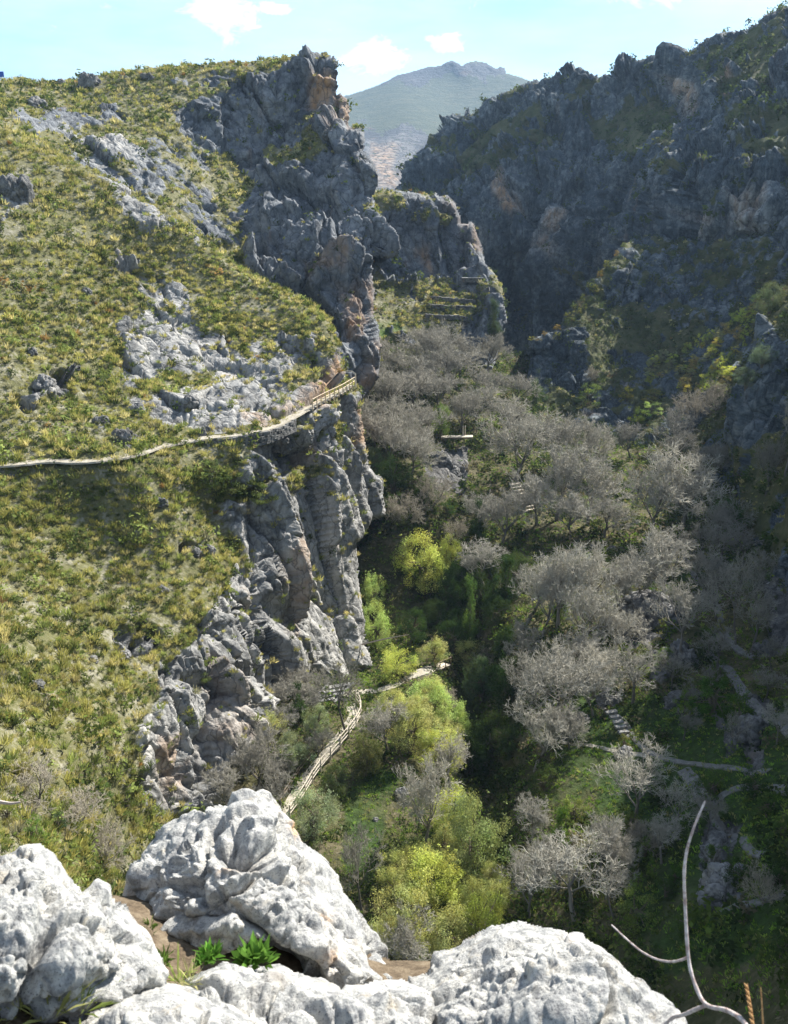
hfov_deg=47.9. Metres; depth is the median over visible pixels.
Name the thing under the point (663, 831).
bare tree
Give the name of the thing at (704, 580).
bare tree
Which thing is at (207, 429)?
rock
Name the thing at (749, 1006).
twig
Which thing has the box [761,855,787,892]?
leafy tree
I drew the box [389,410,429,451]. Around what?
bare tree
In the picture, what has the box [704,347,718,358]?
bush
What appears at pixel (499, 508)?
bare tree
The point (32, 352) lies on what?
rock
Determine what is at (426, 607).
leafy tree
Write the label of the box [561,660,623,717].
bare tree
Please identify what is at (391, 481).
leafy tree
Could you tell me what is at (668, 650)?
bush
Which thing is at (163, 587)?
rock
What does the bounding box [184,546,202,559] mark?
rock
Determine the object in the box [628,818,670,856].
leafless shrub
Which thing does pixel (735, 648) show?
gravel track
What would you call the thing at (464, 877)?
leafy tree
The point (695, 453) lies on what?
bare tree
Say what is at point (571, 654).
bare tree
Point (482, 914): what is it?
leafy tree
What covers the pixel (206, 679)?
bush
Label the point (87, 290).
rock
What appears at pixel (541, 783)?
bush
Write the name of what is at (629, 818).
bush
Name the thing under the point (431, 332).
bare tree
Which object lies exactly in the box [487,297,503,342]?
ivy tree
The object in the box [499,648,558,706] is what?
bare tree
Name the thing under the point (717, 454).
bare tree
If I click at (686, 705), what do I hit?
bush
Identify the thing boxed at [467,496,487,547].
ivy tree
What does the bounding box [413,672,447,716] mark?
leafy tree
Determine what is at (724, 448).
bare tree
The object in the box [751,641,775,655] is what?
rock
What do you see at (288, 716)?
bare tree
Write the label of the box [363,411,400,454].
bare tree
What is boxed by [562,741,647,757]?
gravel track
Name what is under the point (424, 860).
leafy tree
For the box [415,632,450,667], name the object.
leafy tree
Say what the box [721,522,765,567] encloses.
bare tree
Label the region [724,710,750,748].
bare tree
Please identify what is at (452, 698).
leafless shrub
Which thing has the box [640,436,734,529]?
bare tree
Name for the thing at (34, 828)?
bush
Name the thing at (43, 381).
rock
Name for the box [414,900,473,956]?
leafy tree
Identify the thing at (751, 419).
crag slope
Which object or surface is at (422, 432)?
bare tree
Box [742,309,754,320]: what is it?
bush
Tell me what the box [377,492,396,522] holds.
leafy tree
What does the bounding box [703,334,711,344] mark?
bush
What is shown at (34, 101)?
rock
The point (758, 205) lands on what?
gorge wall
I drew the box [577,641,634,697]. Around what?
bare tree
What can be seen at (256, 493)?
bush
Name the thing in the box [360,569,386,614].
leafy tree
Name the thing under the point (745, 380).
leafy tree
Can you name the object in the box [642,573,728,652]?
bare tree
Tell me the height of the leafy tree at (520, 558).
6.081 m
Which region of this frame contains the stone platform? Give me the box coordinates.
[461,277,481,281]
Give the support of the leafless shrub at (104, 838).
on the hillside
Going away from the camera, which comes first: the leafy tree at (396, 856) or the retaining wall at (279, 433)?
the leafy tree at (396, 856)
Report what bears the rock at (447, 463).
on the valley floor
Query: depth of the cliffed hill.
173.44 m
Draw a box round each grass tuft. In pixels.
[0,975,124,1023]
[167,946,202,989]
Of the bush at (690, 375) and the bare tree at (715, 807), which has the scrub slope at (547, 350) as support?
the bush at (690, 375)
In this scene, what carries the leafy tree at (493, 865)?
on the valley floor
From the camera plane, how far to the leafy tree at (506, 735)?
88.33 m
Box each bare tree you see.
[192,760,243,810]
[224,720,293,788]
[238,744,278,770]
[252,758,295,806]
[253,702,290,723]
[265,681,293,708]
[266,754,297,778]
[267,705,306,732]
[269,661,313,694]
[270,674,321,705]
[287,664,335,697]
[295,684,322,712]
[303,727,338,756]
[308,657,365,736]
[334,822,385,910]
[352,697,415,751]
[361,394,385,432]
[361,407,388,446]
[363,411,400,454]
[364,367,403,407]
[368,898,437,960]
[369,366,418,413]
[375,424,418,462]
[377,394,427,427]
[379,338,414,375]
[383,364,441,408]
[388,429,445,473]
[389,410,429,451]
[391,420,434,461]
[392,747,462,844]
[395,325,460,368]
[398,349,440,375]
[403,401,457,443]
[404,318,472,367]
[404,362,451,403]
[407,368,468,413]
[407,472,456,512]
[416,324,454,351]
[427,346,483,389]
[428,346,466,391]
[428,731,470,791]
[441,390,493,433]
[444,332,488,376]
[454,534,509,585]
[457,384,503,421]
[458,489,496,537]
[461,365,511,395]
[472,331,515,374]
[473,401,563,481]
[477,487,546,542]
[485,394,531,428]
[491,833,557,922]
[497,372,545,400]
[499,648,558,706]
[503,616,546,663]
[504,687,577,771]
[505,413,542,439]
[506,467,568,524]
[508,563,572,637]
[511,556,552,619]
[512,836,550,886]
[513,792,553,842]
[514,633,610,714]
[514,822,628,921]
[516,414,592,469]
[527,480,614,537]
[530,825,583,892]
[532,541,600,630]
[535,639,592,689]
[540,437,612,520]
[545,699,589,748]
[552,540,625,624]
[553,410,617,479]
[553,449,636,524]
[554,627,607,675]
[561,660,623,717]
[562,581,626,650]
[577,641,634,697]
[582,858,632,917]
[583,495,639,536]
[585,731,677,826]
[586,811,639,868]
[591,835,643,885]
[595,607,652,651]
[604,554,650,627]
[604,632,666,703]
[605,421,644,460]
[615,521,698,594]
[615,543,667,597]
[620,458,687,529]
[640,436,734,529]
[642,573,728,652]
[646,809,685,863]
[651,524,700,553]
[651,646,697,689]
[652,776,707,828]
[653,405,701,449]
[654,429,704,462]
[670,586,713,622]
[672,680,703,700]
[675,707,704,740]
[679,541,746,594]
[680,444,724,476]
[684,521,724,555]
[685,550,716,583]
[688,491,758,546]
[688,567,748,618]
[689,517,746,560]
[691,621,738,668]
[691,793,728,832]
[701,442,732,473]
[702,664,723,684]
[706,550,766,644]
[716,443,729,462]
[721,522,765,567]
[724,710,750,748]
[733,588,778,652]
[745,547,778,586]
[747,564,779,605]
[750,436,787,496]
[751,663,787,699]
[757,634,786,671]
[758,701,787,744]
[778,394,787,476]
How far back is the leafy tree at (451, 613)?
119.10 m
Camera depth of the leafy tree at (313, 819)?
74.40 m
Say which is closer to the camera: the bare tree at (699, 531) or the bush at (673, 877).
the bush at (673, 877)
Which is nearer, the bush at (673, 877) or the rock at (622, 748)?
the bush at (673, 877)
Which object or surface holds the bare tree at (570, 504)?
on the valley floor
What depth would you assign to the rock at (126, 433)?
95.91 m
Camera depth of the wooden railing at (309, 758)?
83.81 m
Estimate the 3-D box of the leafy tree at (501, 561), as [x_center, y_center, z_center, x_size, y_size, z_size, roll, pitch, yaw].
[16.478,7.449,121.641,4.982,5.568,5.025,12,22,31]
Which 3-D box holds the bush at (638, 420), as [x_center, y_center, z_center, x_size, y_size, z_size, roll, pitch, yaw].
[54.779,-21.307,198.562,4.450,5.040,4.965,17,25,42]
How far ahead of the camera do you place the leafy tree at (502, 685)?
95.23 m
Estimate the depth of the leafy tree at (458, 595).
127.30 m
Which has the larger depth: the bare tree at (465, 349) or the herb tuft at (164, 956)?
the bare tree at (465, 349)
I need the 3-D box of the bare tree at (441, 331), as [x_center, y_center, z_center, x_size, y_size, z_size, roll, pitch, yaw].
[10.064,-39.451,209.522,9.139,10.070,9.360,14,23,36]
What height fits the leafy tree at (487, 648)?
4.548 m
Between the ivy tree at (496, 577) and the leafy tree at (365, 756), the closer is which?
the leafy tree at (365, 756)
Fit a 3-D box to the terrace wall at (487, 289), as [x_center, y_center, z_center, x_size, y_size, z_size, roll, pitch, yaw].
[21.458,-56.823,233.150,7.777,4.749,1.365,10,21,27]
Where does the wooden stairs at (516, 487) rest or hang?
on the valley floor
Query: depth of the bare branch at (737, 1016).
2.26 m
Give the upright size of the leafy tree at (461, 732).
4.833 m
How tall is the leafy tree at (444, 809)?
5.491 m
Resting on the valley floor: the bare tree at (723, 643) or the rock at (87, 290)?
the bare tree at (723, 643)
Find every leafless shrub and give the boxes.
[4,747,69,816]
[58,782,107,836]
[87,815,137,872]
[383,493,425,526]
[442,516,469,543]
[442,686,456,715]
[474,644,496,670]
[585,366,600,382]
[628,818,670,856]
[663,389,722,422]
[694,377,732,414]
[738,858,785,905]
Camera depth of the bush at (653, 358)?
218.31 m
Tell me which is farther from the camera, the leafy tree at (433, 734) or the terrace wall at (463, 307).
the terrace wall at (463, 307)
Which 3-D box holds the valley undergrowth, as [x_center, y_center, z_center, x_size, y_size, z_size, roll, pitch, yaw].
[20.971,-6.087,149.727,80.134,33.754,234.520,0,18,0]
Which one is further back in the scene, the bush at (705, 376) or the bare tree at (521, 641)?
the bush at (705, 376)
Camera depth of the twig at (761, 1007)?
1.96 m
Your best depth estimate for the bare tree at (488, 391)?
177.72 m
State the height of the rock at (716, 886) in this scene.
2.833 m
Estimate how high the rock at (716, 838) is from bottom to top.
2.860 m
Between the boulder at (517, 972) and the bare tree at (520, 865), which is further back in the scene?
the bare tree at (520, 865)
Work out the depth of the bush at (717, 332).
207.67 m
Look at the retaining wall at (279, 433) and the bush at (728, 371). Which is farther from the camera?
the bush at (728, 371)
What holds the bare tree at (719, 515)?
on the valley floor
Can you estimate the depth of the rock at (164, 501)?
91.60 m
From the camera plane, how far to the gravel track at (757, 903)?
48.41 m
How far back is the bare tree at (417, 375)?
183.81 m
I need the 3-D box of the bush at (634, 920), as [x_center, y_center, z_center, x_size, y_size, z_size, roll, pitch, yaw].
[15.235,25.098,55.770,3.016,2.856,2.762,-9,21,-26]
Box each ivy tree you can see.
[290,676,308,724]
[460,572,480,650]
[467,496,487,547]
[481,573,501,612]
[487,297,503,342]
[492,552,518,602]
[546,805,571,853]
[551,581,567,623]
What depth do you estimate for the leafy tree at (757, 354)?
133.07 m
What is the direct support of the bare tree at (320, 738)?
on the valley floor
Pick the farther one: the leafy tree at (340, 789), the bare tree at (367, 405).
the bare tree at (367, 405)
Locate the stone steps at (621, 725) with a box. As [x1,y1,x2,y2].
[605,709,629,739]
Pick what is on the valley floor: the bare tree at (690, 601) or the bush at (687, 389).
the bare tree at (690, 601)
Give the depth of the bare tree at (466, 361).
193.95 m
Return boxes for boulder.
[0,843,168,1023]
[66,983,266,1023]
[122,788,392,989]
[185,961,435,1023]
[408,920,687,1023]
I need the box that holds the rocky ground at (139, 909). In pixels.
[0,895,429,1023]
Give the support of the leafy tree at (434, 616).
on the valley floor
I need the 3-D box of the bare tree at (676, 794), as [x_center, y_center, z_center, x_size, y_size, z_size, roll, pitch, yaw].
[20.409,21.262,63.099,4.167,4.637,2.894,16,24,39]
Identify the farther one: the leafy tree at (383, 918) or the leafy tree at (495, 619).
the leafy tree at (495, 619)
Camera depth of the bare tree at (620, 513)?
130.04 m
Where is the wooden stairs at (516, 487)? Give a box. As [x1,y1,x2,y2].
[509,477,534,510]
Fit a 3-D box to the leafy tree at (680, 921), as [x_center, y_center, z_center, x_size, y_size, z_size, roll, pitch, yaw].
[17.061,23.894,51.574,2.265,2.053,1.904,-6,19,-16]
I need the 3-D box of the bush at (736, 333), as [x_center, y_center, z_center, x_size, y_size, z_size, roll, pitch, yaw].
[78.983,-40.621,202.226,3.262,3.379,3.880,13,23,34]
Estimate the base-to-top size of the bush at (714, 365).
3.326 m
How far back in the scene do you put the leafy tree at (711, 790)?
64.66 m
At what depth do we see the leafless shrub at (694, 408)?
184.15 m
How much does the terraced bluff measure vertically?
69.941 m
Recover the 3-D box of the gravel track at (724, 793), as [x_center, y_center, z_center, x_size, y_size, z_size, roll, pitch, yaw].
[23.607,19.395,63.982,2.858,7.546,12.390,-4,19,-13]
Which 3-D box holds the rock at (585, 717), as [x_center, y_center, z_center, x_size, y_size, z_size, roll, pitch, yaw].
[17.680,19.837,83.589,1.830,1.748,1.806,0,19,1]
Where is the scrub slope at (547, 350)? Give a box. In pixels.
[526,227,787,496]
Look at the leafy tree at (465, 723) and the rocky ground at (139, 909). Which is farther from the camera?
the leafy tree at (465, 723)
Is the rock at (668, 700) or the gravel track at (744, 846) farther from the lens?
the rock at (668, 700)
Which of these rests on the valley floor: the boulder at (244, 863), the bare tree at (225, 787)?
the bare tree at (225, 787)
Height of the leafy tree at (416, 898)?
6.890 m
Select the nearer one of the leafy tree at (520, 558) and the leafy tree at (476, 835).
the leafy tree at (476, 835)
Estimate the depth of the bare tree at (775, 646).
79.32 m
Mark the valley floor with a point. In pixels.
(383, 812)
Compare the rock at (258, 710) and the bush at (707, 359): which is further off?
the bush at (707, 359)
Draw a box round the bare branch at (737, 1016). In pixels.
[611,801,747,1023]
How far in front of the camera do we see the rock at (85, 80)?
190.62 m
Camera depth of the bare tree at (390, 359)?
187.99 m
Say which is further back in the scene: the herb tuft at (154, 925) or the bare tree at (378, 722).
the bare tree at (378, 722)
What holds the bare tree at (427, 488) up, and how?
on the valley floor
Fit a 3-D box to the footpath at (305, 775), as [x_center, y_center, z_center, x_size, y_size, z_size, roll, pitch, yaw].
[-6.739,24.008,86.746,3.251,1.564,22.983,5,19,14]
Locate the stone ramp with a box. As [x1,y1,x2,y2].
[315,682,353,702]
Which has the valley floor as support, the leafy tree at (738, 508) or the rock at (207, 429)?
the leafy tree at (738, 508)
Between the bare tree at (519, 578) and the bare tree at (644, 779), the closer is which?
the bare tree at (644, 779)
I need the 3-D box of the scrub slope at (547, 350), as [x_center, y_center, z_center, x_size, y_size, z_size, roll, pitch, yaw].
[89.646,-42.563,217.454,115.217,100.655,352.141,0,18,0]
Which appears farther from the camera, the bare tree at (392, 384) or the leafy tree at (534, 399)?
the leafy tree at (534, 399)
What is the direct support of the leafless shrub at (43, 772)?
on the hillside
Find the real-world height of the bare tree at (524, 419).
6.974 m
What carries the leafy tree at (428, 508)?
on the valley floor
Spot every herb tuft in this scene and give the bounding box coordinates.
[142,916,158,933]
[156,944,175,966]
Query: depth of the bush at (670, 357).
215.50 m
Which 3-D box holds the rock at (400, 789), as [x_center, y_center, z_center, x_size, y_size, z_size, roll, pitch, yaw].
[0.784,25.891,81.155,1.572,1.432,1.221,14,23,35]
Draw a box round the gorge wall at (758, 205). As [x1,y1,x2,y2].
[395,5,787,356]
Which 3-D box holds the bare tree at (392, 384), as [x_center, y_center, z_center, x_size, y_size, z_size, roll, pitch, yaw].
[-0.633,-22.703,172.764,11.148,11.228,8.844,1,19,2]
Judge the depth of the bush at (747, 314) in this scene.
205.85 m
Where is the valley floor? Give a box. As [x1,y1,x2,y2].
[223,344,787,1023]
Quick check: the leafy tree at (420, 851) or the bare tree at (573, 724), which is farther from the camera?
the bare tree at (573, 724)
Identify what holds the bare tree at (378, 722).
on the valley floor
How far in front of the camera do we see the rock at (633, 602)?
101.65 m
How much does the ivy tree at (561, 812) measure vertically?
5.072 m
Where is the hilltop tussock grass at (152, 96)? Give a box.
[0,51,507,401]
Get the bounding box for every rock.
[0,173,34,204]
[27,96,48,110]
[27,346,37,356]
[31,373,59,394]
[32,679,45,689]
[56,78,66,84]
[57,388,68,396]
[77,71,101,88]
[82,287,92,296]
[89,655,98,663]
[91,415,110,425]
[111,427,135,443]
[120,649,130,659]
[127,402,149,415]
[131,638,155,657]
[140,72,154,79]
[156,497,168,508]
[156,584,168,594]
[183,394,198,409]
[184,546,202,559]
[196,425,211,435]
[200,543,215,555]
[251,707,269,726]
[271,436,294,454]
[321,128,329,141]
[395,786,408,797]
[430,449,452,469]
[449,465,462,477]
[575,711,590,723]
[595,688,627,706]
[615,745,633,758]
[617,589,672,620]
[649,601,686,623]
[660,639,698,669]
[663,690,690,709]
[696,862,744,911]
[699,830,733,866]
[736,713,769,747]
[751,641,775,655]
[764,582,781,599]
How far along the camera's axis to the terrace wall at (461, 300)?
229.22 m
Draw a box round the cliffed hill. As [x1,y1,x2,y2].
[0,44,400,401]
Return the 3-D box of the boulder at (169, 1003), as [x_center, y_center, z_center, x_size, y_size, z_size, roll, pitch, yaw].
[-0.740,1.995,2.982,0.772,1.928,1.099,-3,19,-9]
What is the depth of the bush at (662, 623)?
97.62 m
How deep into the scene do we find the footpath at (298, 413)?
97.14 m
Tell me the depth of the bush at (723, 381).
187.52 m
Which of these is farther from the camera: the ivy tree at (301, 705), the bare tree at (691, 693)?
the ivy tree at (301, 705)
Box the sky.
[0,0,787,95]
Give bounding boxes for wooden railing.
[278,740,322,802]
[289,691,361,818]
[312,377,354,410]
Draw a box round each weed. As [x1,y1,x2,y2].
[192,937,227,968]
[230,931,279,969]
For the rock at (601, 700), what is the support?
on the valley floor
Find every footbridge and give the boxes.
[426,654,450,671]
[441,435,472,438]
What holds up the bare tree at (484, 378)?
on the valley floor
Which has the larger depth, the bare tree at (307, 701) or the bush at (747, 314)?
the bush at (747, 314)
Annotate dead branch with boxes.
[0,800,20,804]
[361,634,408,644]
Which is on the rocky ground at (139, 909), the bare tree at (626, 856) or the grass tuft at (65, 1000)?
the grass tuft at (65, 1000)
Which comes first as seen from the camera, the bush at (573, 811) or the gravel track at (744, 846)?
the gravel track at (744, 846)
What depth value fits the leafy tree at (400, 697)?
90.91 m
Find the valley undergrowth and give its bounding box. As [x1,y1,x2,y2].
[220,336,787,1023]
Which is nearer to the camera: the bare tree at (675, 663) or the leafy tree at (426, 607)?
the bare tree at (675, 663)
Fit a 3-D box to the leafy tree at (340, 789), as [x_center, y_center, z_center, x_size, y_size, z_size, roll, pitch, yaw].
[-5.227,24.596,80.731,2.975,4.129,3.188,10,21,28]
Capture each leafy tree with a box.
[261,705,288,755]
[277,727,317,770]
[286,785,342,846]
[301,700,333,739]
[315,763,350,799]
[348,729,384,787]
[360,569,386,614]
[363,598,394,652]
[367,445,393,473]
[367,874,438,960]
[368,916,401,960]
[371,863,417,911]
[374,452,414,493]
[376,644,422,682]
[376,688,414,721]
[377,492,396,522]
[377,842,416,889]
[379,901,410,931]
[385,491,403,504]
[386,691,444,754]
[390,511,417,528]
[391,528,448,594]
[396,606,431,645]
[397,836,426,866]
[401,708,431,739]
[402,468,424,492]
[402,691,433,720]
[403,843,464,914]
[404,674,458,723]
[404,881,444,935]
[408,838,451,885]
[410,474,440,499]
[410,555,453,595]
[411,726,469,783]
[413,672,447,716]
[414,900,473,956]
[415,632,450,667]
[416,494,438,517]
[418,598,447,625]
[422,595,460,637]
[424,568,464,605]
[425,820,462,857]
[429,712,464,751]
[429,779,466,831]
[431,403,449,436]
[432,739,464,772]
[434,614,469,652]
[437,579,473,608]
[438,499,457,515]
[438,534,464,569]
[438,604,473,637]
[438,848,462,882]
[439,786,514,883]
[444,699,476,739]
[444,721,473,753]
[447,555,464,583]
[448,873,477,902]
[449,882,511,944]
[450,548,490,584]
[451,637,484,674]
[451,818,475,855]
[452,874,497,928]
[454,727,493,777]
[460,569,498,608]
[460,653,495,704]
[463,706,511,765]
[470,642,492,673]
[473,551,501,579]
[478,859,504,887]
[478,871,512,916]
[479,591,517,631]
[485,663,509,688]
[486,650,526,712]
[489,722,516,753]
[492,625,517,654]
[494,547,529,578]
[499,548,535,589]
[526,377,547,405]
[647,778,671,805]
[665,903,703,940]
[688,766,731,800]
[699,843,731,868]
[705,494,746,537]
[719,855,755,891]
[730,365,759,390]
[738,767,770,804]
[747,342,780,367]
[751,280,785,316]
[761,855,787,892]
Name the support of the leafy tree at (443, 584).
on the valley floor
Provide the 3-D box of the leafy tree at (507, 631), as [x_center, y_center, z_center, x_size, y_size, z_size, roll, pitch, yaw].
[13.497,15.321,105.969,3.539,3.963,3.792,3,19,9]
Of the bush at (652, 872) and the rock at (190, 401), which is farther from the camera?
the rock at (190, 401)
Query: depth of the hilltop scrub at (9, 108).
183.25 m
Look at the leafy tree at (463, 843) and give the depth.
72.62 m
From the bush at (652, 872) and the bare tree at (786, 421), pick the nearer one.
the bush at (652, 872)
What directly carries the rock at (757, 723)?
on the valley floor
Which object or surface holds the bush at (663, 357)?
on the scrub slope at (547, 350)
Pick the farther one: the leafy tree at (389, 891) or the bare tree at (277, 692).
the bare tree at (277, 692)
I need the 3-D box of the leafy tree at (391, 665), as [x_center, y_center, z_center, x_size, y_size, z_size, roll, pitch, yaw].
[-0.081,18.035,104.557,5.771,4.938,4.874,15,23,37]
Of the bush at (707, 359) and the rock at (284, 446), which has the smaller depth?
the rock at (284, 446)
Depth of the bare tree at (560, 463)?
138.02 m
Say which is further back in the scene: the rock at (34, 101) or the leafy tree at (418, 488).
the rock at (34, 101)
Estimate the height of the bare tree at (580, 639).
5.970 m
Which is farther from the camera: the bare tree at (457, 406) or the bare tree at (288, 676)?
the bare tree at (457, 406)
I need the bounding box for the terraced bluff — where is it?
[369,190,506,401]
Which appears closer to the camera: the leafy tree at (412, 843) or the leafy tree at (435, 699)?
the leafy tree at (412, 843)
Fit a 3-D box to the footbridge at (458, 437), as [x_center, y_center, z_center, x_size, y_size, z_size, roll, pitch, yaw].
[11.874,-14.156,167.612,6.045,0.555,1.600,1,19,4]
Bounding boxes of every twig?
[744,983,753,1023]
[760,987,763,1023]
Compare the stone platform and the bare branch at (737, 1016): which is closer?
the bare branch at (737, 1016)
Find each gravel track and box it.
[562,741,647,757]
[594,704,772,776]
[677,766,786,810]
[683,553,759,659]
[706,634,787,738]
[709,809,765,858]
[716,891,787,913]
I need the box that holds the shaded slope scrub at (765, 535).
[395,0,787,566]
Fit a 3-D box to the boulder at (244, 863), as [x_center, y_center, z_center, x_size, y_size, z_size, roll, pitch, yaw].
[-0.521,2.290,4.238,1.369,2.638,1.910,-7,20,-20]
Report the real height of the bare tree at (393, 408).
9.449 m
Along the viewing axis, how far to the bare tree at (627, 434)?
178.58 m
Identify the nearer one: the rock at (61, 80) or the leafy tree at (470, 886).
the leafy tree at (470, 886)
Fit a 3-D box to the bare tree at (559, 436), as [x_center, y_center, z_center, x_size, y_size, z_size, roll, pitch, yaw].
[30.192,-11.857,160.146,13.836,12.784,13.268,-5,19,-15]
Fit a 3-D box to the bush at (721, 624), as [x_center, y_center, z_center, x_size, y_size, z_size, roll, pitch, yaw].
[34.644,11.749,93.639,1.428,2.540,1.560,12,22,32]
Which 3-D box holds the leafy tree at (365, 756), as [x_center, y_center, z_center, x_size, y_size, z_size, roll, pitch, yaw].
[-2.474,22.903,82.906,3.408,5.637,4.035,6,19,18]
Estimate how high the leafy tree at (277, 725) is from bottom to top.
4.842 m
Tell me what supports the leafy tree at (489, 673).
on the valley floor
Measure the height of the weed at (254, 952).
0.094 m
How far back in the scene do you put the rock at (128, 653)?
76.78 m
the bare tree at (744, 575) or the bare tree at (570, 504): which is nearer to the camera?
the bare tree at (744, 575)
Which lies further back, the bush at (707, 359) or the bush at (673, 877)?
the bush at (707, 359)
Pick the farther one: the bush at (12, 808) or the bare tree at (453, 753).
the bare tree at (453, 753)
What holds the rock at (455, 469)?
on the valley floor
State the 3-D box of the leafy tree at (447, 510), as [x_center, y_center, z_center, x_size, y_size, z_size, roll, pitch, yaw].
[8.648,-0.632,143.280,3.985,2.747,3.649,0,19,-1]
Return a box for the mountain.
[344,61,530,190]
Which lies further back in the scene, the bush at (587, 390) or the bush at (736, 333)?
the bush at (587, 390)
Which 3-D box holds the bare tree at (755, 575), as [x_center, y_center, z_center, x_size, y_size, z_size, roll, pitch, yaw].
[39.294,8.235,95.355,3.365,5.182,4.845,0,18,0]
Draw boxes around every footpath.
[0,385,353,467]
[281,702,358,815]
[331,665,446,701]
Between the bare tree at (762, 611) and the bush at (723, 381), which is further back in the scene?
the bush at (723, 381)
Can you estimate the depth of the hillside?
101.71 m
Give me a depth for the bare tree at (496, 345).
215.69 m
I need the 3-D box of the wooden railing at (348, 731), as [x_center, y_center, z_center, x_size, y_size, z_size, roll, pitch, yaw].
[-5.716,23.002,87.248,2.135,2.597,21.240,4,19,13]
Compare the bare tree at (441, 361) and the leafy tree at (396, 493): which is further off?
the bare tree at (441, 361)
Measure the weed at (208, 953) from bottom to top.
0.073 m
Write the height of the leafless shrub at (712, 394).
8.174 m
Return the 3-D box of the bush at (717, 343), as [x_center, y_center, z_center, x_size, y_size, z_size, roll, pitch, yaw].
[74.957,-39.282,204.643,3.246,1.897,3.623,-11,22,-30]
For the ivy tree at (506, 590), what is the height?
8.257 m
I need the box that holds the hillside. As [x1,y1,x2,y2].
[0,127,386,895]
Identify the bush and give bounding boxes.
[0,797,18,826]
[22,813,50,845]
[50,811,67,831]
[95,776,114,803]
[120,787,141,812]
[196,658,210,683]
[197,459,225,488]
[212,465,251,502]
[246,477,269,505]
[526,762,556,800]
[556,797,592,826]
[574,383,602,406]
[611,804,641,837]
[612,880,655,937]
[616,385,633,403]
[616,732,631,749]
[629,406,645,425]
[630,871,644,888]
[637,837,652,858]
[640,401,663,416]
[641,388,664,403]
[645,358,659,371]
[645,372,654,382]
[646,858,659,878]
[647,355,659,366]
[653,647,673,667]
[656,349,671,361]
[656,618,666,629]
[665,353,677,364]
[666,688,698,715]
[667,864,681,884]
[677,377,692,387]
[681,343,693,352]
[683,384,691,391]
[685,368,696,379]
[688,674,740,723]
[694,333,704,347]
[695,374,708,387]
[698,624,717,653]
[702,352,713,361]
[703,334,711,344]
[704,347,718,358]
[709,361,720,373]
[712,337,721,346]
[714,330,725,338]
[714,375,730,387]
[715,613,727,631]
[718,322,728,333]
[720,366,735,376]
[722,687,758,730]
[728,312,735,322]
[733,327,745,339]
[734,310,746,322]
[740,332,748,338]
[742,307,754,317]
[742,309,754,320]
[747,292,758,307]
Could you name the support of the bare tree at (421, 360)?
on the valley floor
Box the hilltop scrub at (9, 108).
[0,55,509,419]
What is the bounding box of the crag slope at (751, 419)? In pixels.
[723,290,787,594]
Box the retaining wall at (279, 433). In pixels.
[204,419,296,447]
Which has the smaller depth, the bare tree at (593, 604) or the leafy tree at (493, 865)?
the leafy tree at (493, 865)
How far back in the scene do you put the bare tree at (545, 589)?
100.23 m
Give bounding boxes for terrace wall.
[425,314,471,322]
[428,304,474,310]
[431,296,475,303]
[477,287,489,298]
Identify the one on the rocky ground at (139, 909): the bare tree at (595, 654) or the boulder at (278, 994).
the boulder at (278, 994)
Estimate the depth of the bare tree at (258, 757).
80.56 m
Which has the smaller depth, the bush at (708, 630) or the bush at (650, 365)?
the bush at (708, 630)
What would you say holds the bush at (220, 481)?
on the hillside
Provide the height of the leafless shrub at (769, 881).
2.899 m
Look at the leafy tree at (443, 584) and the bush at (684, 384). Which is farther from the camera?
the bush at (684, 384)
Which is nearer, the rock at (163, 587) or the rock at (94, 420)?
the rock at (163, 587)
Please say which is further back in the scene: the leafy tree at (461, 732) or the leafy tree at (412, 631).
the leafy tree at (412, 631)
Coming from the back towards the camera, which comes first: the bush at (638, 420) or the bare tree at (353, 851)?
the bush at (638, 420)
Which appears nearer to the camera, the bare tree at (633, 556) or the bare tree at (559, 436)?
the bare tree at (633, 556)
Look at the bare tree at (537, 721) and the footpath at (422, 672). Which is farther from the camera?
the footpath at (422, 672)
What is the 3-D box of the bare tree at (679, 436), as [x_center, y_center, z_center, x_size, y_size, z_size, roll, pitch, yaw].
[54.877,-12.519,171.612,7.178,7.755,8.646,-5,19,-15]
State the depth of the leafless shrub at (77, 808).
58.29 m
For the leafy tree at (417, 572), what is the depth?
133.97 m
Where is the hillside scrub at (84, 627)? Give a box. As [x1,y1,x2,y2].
[0,181,364,895]
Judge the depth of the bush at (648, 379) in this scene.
213.49 m
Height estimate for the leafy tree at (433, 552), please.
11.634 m
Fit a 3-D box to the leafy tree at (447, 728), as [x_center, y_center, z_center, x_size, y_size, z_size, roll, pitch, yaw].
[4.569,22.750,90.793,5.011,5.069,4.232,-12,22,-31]
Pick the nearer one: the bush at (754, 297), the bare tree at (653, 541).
the bare tree at (653, 541)
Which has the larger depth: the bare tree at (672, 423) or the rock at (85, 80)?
the rock at (85, 80)
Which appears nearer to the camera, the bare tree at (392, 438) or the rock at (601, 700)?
the rock at (601, 700)
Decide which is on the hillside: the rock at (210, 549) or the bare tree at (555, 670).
the rock at (210, 549)
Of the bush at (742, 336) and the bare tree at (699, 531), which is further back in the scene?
the bush at (742, 336)
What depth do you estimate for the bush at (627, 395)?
209.52 m
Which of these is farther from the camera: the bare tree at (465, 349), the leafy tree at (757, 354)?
the bare tree at (465, 349)
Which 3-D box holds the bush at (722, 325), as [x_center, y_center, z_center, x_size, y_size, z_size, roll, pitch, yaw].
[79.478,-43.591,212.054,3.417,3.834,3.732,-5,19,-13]
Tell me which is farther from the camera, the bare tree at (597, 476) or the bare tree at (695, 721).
the bare tree at (597, 476)

